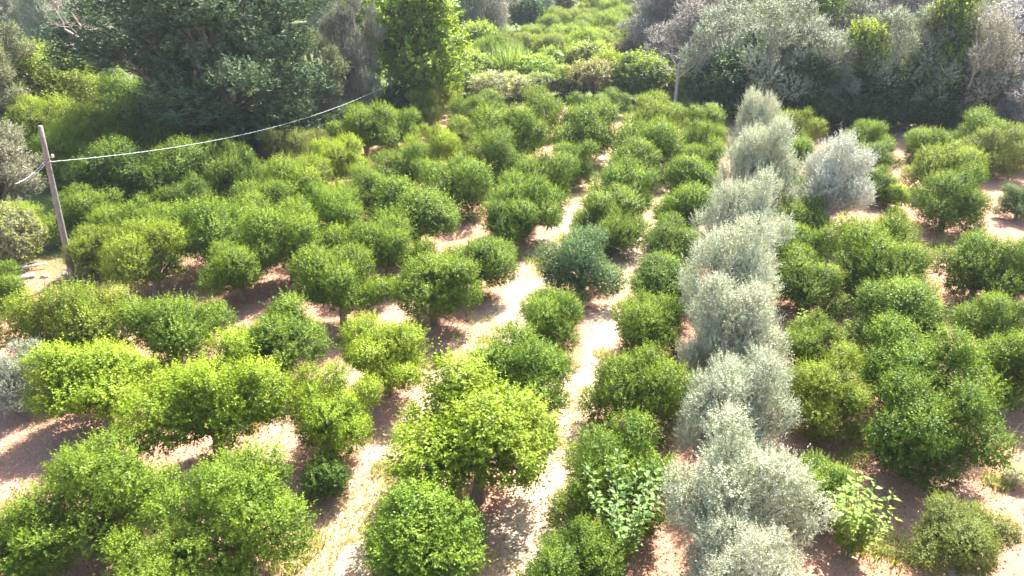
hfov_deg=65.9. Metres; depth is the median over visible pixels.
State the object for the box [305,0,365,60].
grey tree
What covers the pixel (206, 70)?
conifer tree
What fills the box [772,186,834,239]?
citrus tree
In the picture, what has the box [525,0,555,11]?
grey tree
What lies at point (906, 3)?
grey tree
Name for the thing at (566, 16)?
citrus tree
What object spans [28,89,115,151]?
citrus tree
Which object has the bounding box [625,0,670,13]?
grey tree
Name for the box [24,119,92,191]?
citrus tree
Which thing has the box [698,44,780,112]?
wild bush
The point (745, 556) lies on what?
olive tree
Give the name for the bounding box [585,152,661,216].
citrus tree
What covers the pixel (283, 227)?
citrus tree
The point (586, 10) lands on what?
citrus tree
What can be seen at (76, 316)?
citrus tree
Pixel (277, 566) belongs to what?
weed tuft
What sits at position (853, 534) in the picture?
sapling
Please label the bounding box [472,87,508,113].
citrus tree
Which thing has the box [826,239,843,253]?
wild bush
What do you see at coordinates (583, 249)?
citrus tree
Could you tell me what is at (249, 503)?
citrus tree
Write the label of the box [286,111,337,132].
wild bush
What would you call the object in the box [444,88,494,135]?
citrus tree
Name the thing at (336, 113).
wild bush
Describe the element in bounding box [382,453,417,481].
weed tuft
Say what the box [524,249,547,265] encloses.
weed tuft
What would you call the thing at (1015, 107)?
grey tree
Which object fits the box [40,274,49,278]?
stone
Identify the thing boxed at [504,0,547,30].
wild bush
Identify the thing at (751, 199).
olive tree
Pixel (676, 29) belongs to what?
grey tree
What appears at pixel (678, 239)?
citrus tree
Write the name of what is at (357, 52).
conifer tree
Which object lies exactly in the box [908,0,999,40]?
grey tree
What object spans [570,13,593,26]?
citrus tree
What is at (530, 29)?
citrus tree
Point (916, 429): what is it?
citrus tree
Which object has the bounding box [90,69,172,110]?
citrus tree
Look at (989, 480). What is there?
weed tuft
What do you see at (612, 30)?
citrus tree
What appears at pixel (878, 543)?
weed tuft
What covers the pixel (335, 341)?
weed tuft
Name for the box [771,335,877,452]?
citrus tree
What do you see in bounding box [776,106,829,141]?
citrus tree
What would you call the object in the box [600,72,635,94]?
wild bush
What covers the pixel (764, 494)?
olive tree
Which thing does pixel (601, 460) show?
citrus tree
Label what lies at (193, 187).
citrus tree
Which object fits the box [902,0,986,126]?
leafy tree
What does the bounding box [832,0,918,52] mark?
grey tree
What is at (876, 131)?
citrus tree
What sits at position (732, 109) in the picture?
wild bush
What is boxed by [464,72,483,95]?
wild bush
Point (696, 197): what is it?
citrus tree
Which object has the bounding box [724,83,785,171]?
olive tree
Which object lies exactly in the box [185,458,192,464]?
stone
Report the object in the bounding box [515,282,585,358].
citrus tree
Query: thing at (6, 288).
citrus tree
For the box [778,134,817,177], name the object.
citrus tree
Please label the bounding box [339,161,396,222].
citrus tree
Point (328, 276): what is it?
citrus tree
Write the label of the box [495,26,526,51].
citrus tree
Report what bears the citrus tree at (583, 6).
on the ground at (526, 508)
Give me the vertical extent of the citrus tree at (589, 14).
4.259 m
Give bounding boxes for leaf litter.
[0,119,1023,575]
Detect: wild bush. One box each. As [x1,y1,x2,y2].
[0,197,50,271]
[182,119,255,146]
[236,117,296,154]
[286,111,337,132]
[295,448,353,504]
[321,104,349,137]
[352,95,383,115]
[377,81,414,113]
[431,352,442,363]
[452,47,504,74]
[452,64,474,93]
[457,16,498,44]
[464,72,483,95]
[465,67,532,100]
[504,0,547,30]
[509,79,525,98]
[510,51,560,76]
[521,70,560,93]
[524,32,543,52]
[536,43,566,70]
[544,63,584,93]
[557,80,587,97]
[562,55,622,96]
[563,38,616,63]
[564,30,573,48]
[591,46,628,68]
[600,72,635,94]
[608,46,682,96]
[611,36,637,54]
[636,87,667,104]
[641,64,683,94]
[679,56,718,107]
[689,49,727,109]
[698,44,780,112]
[718,77,768,118]
[760,89,811,124]
[782,91,840,129]
[815,91,882,132]
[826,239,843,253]
[834,66,918,121]
[861,93,918,126]
[878,181,912,208]
[898,101,941,127]
[909,78,971,129]
[934,108,968,129]
[998,461,1023,487]
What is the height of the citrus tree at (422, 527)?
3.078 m
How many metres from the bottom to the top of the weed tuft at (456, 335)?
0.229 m
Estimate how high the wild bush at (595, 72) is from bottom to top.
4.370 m
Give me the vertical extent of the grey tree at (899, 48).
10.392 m
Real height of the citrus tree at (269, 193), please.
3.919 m
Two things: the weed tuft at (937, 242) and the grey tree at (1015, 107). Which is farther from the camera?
the grey tree at (1015, 107)
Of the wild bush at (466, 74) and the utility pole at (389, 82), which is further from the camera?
the wild bush at (466, 74)
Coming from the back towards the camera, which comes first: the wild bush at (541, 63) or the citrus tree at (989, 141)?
the wild bush at (541, 63)
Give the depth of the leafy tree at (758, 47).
64.40 m
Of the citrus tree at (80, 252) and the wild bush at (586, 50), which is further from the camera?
the wild bush at (586, 50)
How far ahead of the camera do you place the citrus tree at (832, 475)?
21.39 m
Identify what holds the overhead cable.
attached to the utility pole at (58, 212)
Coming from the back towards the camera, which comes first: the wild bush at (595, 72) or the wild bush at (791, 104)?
the wild bush at (595, 72)
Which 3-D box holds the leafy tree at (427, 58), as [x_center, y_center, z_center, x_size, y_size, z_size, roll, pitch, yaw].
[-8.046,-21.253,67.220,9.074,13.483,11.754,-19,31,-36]
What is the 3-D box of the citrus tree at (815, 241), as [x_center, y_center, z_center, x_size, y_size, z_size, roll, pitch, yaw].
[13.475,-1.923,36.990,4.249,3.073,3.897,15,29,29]
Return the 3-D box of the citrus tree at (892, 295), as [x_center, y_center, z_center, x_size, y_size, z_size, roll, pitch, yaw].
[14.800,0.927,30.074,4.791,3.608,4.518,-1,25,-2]
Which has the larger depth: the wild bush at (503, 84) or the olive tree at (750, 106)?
the wild bush at (503, 84)
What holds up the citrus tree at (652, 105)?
on the ground at (526, 508)
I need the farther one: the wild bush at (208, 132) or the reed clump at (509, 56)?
the reed clump at (509, 56)
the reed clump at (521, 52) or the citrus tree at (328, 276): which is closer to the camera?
the citrus tree at (328, 276)
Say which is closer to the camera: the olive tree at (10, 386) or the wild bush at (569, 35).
the olive tree at (10, 386)
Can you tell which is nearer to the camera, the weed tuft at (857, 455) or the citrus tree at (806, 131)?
the weed tuft at (857, 455)
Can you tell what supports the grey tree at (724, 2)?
on the ground at (526, 508)
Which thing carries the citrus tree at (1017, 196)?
on the ground at (526, 508)
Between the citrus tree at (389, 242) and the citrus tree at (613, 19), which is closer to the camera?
the citrus tree at (389, 242)
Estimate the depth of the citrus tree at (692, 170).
45.09 m
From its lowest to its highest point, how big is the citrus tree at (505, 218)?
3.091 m
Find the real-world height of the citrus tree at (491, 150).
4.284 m
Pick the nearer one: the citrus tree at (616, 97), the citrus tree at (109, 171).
the citrus tree at (109, 171)
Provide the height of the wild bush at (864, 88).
5.617 m
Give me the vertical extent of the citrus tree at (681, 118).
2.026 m
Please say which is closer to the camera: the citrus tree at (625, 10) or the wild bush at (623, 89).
the wild bush at (623, 89)
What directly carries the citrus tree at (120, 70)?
on the ground at (526, 508)
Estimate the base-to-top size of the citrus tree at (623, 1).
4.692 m
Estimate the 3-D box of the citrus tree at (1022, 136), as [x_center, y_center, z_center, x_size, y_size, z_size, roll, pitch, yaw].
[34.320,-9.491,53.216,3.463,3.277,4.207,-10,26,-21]
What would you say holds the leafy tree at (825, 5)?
on the ground at (526, 508)
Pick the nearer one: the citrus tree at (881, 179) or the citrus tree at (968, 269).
the citrus tree at (968, 269)
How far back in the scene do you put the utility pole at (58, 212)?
35.20 m
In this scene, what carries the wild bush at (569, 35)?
on the ground at (526, 508)
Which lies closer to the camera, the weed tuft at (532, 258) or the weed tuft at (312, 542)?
the weed tuft at (312, 542)
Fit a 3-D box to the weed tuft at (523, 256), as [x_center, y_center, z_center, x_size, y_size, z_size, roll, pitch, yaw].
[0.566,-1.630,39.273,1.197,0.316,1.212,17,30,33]
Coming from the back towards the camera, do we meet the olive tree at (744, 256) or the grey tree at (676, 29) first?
the grey tree at (676, 29)
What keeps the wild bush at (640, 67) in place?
on the ground at (526, 508)
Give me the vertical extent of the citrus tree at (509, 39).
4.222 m
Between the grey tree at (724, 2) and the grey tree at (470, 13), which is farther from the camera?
the grey tree at (470, 13)
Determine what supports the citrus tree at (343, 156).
on the ground at (526, 508)
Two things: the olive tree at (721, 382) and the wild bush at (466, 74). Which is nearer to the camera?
the olive tree at (721, 382)
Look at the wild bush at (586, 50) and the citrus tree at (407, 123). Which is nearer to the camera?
the citrus tree at (407, 123)
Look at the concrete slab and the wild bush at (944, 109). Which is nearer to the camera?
the concrete slab
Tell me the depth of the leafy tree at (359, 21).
81.26 m
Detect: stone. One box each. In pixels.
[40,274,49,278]
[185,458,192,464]
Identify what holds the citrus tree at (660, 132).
on the ground at (526, 508)
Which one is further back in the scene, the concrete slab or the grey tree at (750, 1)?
the grey tree at (750, 1)
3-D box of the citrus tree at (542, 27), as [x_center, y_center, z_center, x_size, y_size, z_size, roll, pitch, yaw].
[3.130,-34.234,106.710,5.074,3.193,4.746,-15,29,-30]
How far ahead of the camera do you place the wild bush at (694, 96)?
69.64 m
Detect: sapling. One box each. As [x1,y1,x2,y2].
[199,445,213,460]
[583,448,664,572]
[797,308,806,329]
[828,467,902,557]
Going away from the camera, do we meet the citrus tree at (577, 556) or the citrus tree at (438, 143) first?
the citrus tree at (577, 556)
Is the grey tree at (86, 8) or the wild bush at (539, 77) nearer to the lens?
the wild bush at (539, 77)
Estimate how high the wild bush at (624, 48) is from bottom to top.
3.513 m
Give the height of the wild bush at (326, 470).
1.671 m
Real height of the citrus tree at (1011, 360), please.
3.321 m
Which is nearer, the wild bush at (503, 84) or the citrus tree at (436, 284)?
the citrus tree at (436, 284)
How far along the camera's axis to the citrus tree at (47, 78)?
61.27 m
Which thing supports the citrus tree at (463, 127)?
on the ground at (526, 508)
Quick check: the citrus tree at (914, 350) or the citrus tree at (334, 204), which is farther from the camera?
the citrus tree at (334, 204)
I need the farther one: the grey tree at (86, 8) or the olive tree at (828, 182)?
the grey tree at (86, 8)
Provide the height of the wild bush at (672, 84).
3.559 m
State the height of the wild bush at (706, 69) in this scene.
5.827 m
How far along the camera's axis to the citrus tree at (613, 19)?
107.00 m
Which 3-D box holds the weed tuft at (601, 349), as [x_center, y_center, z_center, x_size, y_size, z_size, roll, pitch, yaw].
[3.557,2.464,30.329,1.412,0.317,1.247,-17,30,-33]
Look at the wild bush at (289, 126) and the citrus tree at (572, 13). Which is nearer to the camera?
the wild bush at (289, 126)
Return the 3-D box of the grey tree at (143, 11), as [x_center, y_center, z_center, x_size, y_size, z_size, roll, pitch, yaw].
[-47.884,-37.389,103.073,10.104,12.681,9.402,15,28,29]
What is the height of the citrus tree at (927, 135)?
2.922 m
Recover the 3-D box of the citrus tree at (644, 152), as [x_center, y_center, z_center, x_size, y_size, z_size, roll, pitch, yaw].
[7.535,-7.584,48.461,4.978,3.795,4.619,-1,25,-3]
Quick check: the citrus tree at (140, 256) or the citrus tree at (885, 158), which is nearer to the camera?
the citrus tree at (140, 256)
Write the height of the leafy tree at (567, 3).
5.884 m
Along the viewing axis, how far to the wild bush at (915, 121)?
62.85 m
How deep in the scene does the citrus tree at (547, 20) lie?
108.91 m
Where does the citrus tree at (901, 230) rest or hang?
on the ground at (526, 508)
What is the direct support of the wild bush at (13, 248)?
on the ground at (526, 508)
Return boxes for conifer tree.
[0,17,39,127]
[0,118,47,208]
[31,0,339,155]
[271,24,351,125]
[316,0,387,111]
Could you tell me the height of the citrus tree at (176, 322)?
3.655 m
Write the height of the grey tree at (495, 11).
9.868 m
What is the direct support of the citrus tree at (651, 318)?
on the ground at (526, 508)
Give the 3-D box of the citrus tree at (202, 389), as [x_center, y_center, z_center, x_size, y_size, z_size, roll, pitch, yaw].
[-9.037,3.678,23.193,5.222,4.416,4.092,-22,33,-39]
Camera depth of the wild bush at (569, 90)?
73.98 m
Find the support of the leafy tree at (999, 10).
on the ground at (526, 508)
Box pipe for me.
[6,262,46,268]
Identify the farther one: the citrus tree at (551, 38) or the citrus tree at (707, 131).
the citrus tree at (551, 38)
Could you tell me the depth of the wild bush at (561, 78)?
75.11 m
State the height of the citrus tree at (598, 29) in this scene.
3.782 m
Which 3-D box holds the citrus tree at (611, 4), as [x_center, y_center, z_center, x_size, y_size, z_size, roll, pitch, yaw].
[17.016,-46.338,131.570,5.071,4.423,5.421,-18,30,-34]
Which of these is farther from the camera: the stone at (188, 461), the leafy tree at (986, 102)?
the leafy tree at (986, 102)
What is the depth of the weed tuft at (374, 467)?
23.93 m
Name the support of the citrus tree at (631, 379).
on the ground at (526, 508)
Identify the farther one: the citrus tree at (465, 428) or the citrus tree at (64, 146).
the citrus tree at (64, 146)
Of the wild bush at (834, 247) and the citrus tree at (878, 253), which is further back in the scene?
the wild bush at (834, 247)
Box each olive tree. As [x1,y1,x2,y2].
[0,334,50,417]
[654,393,846,575]
[669,263,793,391]
[669,337,809,470]
[672,206,789,333]
[679,502,806,575]
[686,160,798,284]
[711,109,804,211]
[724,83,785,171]
[784,121,883,232]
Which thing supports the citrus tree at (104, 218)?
on the ground at (526, 508)
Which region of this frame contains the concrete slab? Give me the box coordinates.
[10,273,35,280]
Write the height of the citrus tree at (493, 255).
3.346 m
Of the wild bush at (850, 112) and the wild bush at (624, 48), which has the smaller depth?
the wild bush at (850, 112)
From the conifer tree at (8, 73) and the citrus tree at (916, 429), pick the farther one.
the conifer tree at (8, 73)
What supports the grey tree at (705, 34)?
on the ground at (526, 508)
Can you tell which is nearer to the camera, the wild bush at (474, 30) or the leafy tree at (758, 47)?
the leafy tree at (758, 47)
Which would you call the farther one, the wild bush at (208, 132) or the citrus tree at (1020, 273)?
the wild bush at (208, 132)
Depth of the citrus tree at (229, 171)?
44.31 m
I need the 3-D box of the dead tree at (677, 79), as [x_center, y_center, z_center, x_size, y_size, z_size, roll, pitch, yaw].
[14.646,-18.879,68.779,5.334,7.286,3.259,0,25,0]
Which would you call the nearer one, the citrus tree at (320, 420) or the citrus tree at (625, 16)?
the citrus tree at (320, 420)
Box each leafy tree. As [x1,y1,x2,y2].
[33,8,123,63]
[342,0,386,79]
[358,0,477,110]
[552,0,577,9]
[724,28,783,122]
[747,0,850,51]
[776,53,842,127]
[837,13,897,125]
[854,60,911,121]
[898,53,942,128]
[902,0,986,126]
[947,65,1000,132]
[979,1,1019,25]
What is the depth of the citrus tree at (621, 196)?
39.46 m
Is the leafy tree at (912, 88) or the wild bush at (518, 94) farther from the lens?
the wild bush at (518, 94)
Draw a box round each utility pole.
[37,125,76,280]
[388,76,393,101]
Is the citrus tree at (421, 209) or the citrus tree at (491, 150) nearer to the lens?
the citrus tree at (421, 209)
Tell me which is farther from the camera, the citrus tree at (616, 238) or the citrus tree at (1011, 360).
the citrus tree at (616, 238)
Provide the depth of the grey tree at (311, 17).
131.83 m
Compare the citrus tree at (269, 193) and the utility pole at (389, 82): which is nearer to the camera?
the citrus tree at (269, 193)
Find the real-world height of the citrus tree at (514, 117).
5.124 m
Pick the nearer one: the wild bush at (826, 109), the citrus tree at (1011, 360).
the citrus tree at (1011, 360)
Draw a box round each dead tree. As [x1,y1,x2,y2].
[42,0,135,99]
[651,30,711,105]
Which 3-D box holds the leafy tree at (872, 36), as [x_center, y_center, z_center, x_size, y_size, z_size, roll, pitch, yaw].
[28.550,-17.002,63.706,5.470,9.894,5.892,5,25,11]
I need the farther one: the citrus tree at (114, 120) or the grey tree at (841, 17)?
the grey tree at (841, 17)
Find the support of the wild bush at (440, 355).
on the ground at (526, 508)
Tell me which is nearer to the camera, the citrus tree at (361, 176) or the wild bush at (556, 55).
the citrus tree at (361, 176)
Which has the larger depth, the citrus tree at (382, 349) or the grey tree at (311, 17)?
the grey tree at (311, 17)
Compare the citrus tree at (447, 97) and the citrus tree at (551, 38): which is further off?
the citrus tree at (551, 38)
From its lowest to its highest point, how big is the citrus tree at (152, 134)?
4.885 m
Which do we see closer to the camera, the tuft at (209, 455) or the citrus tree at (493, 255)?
the tuft at (209, 455)
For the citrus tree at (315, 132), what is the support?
on the ground at (526, 508)
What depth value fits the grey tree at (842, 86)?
62.57 m
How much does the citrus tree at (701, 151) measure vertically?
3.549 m
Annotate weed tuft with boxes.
[0,493,29,516]
[259,531,326,575]
[285,516,331,560]
[331,334,346,345]
[368,454,400,476]
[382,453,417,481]
[448,330,462,339]
[475,331,494,344]
[478,289,495,299]
[515,250,530,260]
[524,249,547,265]
[587,343,616,358]
[831,525,901,558]
[836,440,874,469]
[870,522,917,567]
[897,536,948,573]
[926,237,952,248]
[934,229,964,245]
[978,467,1021,492]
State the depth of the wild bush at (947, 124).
62.45 m
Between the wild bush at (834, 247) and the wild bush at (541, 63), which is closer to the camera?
the wild bush at (834, 247)
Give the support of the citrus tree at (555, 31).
on the ground at (526, 508)
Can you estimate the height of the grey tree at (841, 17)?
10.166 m
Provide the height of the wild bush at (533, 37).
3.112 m
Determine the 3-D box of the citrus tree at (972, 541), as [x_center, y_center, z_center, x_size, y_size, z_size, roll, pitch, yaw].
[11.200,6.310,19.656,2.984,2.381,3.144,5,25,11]
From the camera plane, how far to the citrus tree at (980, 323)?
29.57 m
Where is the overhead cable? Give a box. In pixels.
[51,83,390,161]
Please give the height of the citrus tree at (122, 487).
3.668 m
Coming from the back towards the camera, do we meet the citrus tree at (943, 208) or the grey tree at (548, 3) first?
the grey tree at (548, 3)
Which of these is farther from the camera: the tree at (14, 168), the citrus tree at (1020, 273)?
the tree at (14, 168)
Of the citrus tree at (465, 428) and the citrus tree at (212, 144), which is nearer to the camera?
the citrus tree at (465, 428)
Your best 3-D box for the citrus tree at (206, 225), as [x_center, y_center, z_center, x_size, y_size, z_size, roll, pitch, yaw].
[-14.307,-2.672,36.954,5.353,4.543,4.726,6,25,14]
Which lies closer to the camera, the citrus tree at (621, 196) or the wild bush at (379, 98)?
the citrus tree at (621, 196)
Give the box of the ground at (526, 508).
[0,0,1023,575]
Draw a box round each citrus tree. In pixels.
[0,89,55,148]
[0,198,72,262]
[0,258,28,314]
[0,269,141,355]
[0,414,195,570]
[0,495,95,575]
[3,31,113,117]
[8,330,168,429]
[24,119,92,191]
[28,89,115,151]
[42,182,125,234]
[54,220,123,277]
[55,133,149,207]
[72,60,125,111]
[80,189,171,249]
[88,95,148,148]
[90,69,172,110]
[91,212,200,295]
[94,507,236,575]
[102,101,199,164]
[102,320,296,465]
[103,288,241,365]
[123,133,226,206]
[129,430,324,575]
[146,166,227,217]
[151,188,263,267]
[187,126,242,187]
[191,232,284,301]
[199,132,268,207]
[212,282,337,382]
[224,174,301,232]
[230,192,348,282]
[256,147,350,211]
[258,125,319,172]
[270,353,388,467]
[281,179,369,253]
[284,235,395,327]
[296,130,374,186]
[299,127,330,155]
[324,99,403,163]
[333,309,435,396]
[338,210,437,283]
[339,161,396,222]
[354,466,499,575]
[360,169,465,256]
[370,138,438,189]
[371,337,571,502]
[381,103,422,149]
[386,243,489,326]
[400,88,447,124]
[400,120,464,165]
[414,145,498,222]
[426,74,464,108]
[433,231,526,290]
[442,113,476,153]
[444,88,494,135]
[455,118,531,187]
[464,313,589,416]
[467,31,516,61]
[467,97,554,162]
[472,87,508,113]
[475,192,540,246]
[482,166,567,241]
[494,32,524,52]
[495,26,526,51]
[508,143,584,210]
[510,81,569,137]
[514,511,637,575]
[515,30,535,52]
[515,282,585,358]
[518,24,542,37]
[520,23,549,33]
[527,31,566,53]
[528,216,632,305]
[536,13,565,28]
[537,25,567,50]
[537,398,682,539]
[544,5,575,25]
[547,94,628,162]
[547,138,600,192]
[548,22,580,38]
[554,5,581,22]
[561,26,602,60]
[564,18,592,29]
[565,90,619,125]
[568,182,659,250]
[568,201,641,256]
[568,332,702,449]
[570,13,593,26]
[571,6,595,15]
[574,10,605,25]
[575,2,597,13]
[577,0,606,11]
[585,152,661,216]
[586,31,610,45]
[591,7,625,38]
[592,25,618,46]
[597,134,669,185]
[600,0,627,11]
[601,24,620,42]
[601,108,690,172]
[602,86,637,116]
[603,284,688,363]
[607,3,639,35]
[618,86,683,136]
[620,0,632,7]
[620,14,629,38]
[624,244,698,310]
[637,209,702,272]
[647,179,717,241]
[659,153,724,200]
[665,139,730,186]
[669,101,690,124]
[677,117,727,162]
[678,101,732,144]
[765,241,854,321]
[766,218,843,276]
[771,305,863,379]
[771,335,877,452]
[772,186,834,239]
[774,169,808,206]
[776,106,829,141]
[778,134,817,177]
[785,446,868,534]
[822,201,945,274]
[827,214,950,302]
[831,273,956,350]
[840,118,899,160]
[851,138,906,175]
[852,306,1018,420]
[856,361,1022,503]
[863,164,903,205]
[897,135,994,199]
[898,123,953,162]
[903,485,1023,575]
[906,160,995,238]
[926,222,1023,300]
[942,102,1017,152]
[946,287,1023,349]
[949,122,1023,180]
[962,326,1023,412]
[983,237,1023,298]
[991,181,1023,219]
[1004,121,1023,167]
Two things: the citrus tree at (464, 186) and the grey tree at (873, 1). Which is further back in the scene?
the grey tree at (873, 1)
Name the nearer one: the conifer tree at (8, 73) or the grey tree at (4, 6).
the conifer tree at (8, 73)
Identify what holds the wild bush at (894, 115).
on the ground at (526, 508)
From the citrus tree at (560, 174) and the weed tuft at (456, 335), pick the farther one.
the citrus tree at (560, 174)
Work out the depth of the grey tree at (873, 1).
126.54 m
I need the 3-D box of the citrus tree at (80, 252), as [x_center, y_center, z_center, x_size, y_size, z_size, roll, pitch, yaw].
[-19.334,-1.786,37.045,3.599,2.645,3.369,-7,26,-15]
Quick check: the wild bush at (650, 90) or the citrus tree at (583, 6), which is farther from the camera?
the citrus tree at (583, 6)
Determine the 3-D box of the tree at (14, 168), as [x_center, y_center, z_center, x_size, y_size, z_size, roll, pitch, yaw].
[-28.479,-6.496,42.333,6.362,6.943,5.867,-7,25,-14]
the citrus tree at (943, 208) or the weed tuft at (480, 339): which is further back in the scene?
the citrus tree at (943, 208)
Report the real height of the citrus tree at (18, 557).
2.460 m
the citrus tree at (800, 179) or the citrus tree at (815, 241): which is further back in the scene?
the citrus tree at (800, 179)
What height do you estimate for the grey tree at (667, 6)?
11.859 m
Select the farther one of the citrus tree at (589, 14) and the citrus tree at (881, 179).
the citrus tree at (589, 14)
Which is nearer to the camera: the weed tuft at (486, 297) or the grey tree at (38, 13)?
the weed tuft at (486, 297)
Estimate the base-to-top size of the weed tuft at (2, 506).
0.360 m
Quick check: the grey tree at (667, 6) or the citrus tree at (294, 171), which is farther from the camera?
the grey tree at (667, 6)
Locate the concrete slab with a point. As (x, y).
(30, 275)
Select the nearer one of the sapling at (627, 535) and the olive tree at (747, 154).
the sapling at (627, 535)
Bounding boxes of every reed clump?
[471,40,532,76]
[515,45,535,58]
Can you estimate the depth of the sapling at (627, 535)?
19.45 m
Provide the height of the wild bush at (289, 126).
3.031 m
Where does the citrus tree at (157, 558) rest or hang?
on the ground at (526, 508)
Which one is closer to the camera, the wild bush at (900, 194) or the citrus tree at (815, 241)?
the citrus tree at (815, 241)
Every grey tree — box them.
[0,0,34,56]
[2,0,73,50]
[54,0,129,46]
[105,0,170,43]
[228,1,266,19]
[286,3,331,24]
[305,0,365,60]
[451,0,486,45]
[464,0,522,36]
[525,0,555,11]
[616,1,672,54]
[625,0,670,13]
[626,0,728,53]
[639,0,731,90]
[669,0,751,48]
[676,0,783,109]
[720,1,787,45]
[723,0,844,120]
[741,0,764,7]
[774,7,862,127]
[804,0,882,47]
[824,46,862,129]
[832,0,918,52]
[846,0,891,18]
[855,0,979,63]
[859,0,964,129]
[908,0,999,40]
[925,0,1023,131]
[972,0,1023,103]
[984,53,1023,129]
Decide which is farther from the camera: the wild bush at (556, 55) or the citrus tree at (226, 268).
the wild bush at (556, 55)
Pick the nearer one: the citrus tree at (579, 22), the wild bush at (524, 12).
the citrus tree at (579, 22)
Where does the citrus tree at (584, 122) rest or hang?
on the ground at (526, 508)
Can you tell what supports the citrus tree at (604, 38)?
on the ground at (526, 508)
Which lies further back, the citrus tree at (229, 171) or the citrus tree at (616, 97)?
the citrus tree at (616, 97)
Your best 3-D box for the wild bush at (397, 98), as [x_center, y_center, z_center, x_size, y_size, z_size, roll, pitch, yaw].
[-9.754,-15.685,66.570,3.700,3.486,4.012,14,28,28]
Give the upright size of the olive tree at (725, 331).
5.031 m
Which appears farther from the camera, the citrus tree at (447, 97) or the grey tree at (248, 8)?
the grey tree at (248, 8)
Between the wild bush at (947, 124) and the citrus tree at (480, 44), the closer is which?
the wild bush at (947, 124)
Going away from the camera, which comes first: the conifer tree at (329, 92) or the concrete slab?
the concrete slab
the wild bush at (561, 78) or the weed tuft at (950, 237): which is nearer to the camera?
the weed tuft at (950, 237)
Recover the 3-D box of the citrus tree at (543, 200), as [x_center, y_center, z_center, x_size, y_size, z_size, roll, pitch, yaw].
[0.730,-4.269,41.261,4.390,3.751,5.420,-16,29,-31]
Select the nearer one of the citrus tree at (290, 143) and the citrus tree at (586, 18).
the citrus tree at (290, 143)
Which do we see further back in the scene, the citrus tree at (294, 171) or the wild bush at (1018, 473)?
the citrus tree at (294, 171)
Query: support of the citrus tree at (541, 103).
on the ground at (526, 508)
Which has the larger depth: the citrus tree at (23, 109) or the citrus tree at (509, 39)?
the citrus tree at (509, 39)
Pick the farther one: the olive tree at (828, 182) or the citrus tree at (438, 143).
the citrus tree at (438, 143)
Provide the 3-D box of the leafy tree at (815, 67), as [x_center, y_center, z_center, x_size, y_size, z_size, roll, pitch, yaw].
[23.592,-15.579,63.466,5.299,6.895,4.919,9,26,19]
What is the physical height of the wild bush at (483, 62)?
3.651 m
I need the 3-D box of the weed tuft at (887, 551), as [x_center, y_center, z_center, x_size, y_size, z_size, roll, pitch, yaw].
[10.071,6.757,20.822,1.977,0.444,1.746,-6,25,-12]
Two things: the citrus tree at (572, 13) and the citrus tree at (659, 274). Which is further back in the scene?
the citrus tree at (572, 13)
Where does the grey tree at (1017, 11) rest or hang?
on the ground at (526, 508)
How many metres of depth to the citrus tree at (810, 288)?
32.68 m
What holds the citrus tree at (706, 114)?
on the ground at (526, 508)
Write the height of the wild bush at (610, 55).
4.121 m
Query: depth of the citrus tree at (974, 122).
54.26 m
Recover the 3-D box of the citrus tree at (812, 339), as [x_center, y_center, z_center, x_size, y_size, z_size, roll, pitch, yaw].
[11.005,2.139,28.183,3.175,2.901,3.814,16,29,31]
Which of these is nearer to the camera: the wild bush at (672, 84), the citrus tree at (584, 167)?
the citrus tree at (584, 167)
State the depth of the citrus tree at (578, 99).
62.27 m
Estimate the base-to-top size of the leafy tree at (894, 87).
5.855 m
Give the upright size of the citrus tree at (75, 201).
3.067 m
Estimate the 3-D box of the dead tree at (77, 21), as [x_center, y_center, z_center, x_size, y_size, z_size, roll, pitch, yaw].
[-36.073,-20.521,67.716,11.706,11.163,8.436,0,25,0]
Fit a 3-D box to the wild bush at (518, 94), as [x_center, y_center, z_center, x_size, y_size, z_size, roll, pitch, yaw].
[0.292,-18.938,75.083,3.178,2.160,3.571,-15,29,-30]
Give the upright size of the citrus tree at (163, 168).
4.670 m
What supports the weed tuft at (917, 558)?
on the ground at (526, 508)
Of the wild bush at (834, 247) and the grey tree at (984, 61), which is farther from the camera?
the grey tree at (984, 61)
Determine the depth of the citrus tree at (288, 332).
27.42 m
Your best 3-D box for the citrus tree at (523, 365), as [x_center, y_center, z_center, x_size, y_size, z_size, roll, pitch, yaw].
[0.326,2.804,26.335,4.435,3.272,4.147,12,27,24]
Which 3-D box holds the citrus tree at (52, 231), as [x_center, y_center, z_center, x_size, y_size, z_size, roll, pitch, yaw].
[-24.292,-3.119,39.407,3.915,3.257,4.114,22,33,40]
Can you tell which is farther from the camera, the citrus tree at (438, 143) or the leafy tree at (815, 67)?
the leafy tree at (815, 67)
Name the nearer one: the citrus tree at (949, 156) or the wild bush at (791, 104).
the citrus tree at (949, 156)
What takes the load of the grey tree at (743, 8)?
on the ground at (526, 508)
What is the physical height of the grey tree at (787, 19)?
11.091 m
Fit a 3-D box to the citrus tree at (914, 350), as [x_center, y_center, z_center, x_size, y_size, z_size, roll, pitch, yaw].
[13.499,2.781,25.801,4.366,3.807,4.999,-20,31,-37]
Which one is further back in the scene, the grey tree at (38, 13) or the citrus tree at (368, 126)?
the grey tree at (38, 13)
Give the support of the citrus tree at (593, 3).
on the ground at (526, 508)
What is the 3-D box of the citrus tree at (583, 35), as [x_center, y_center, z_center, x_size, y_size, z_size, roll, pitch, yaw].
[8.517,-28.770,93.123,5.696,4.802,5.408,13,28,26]

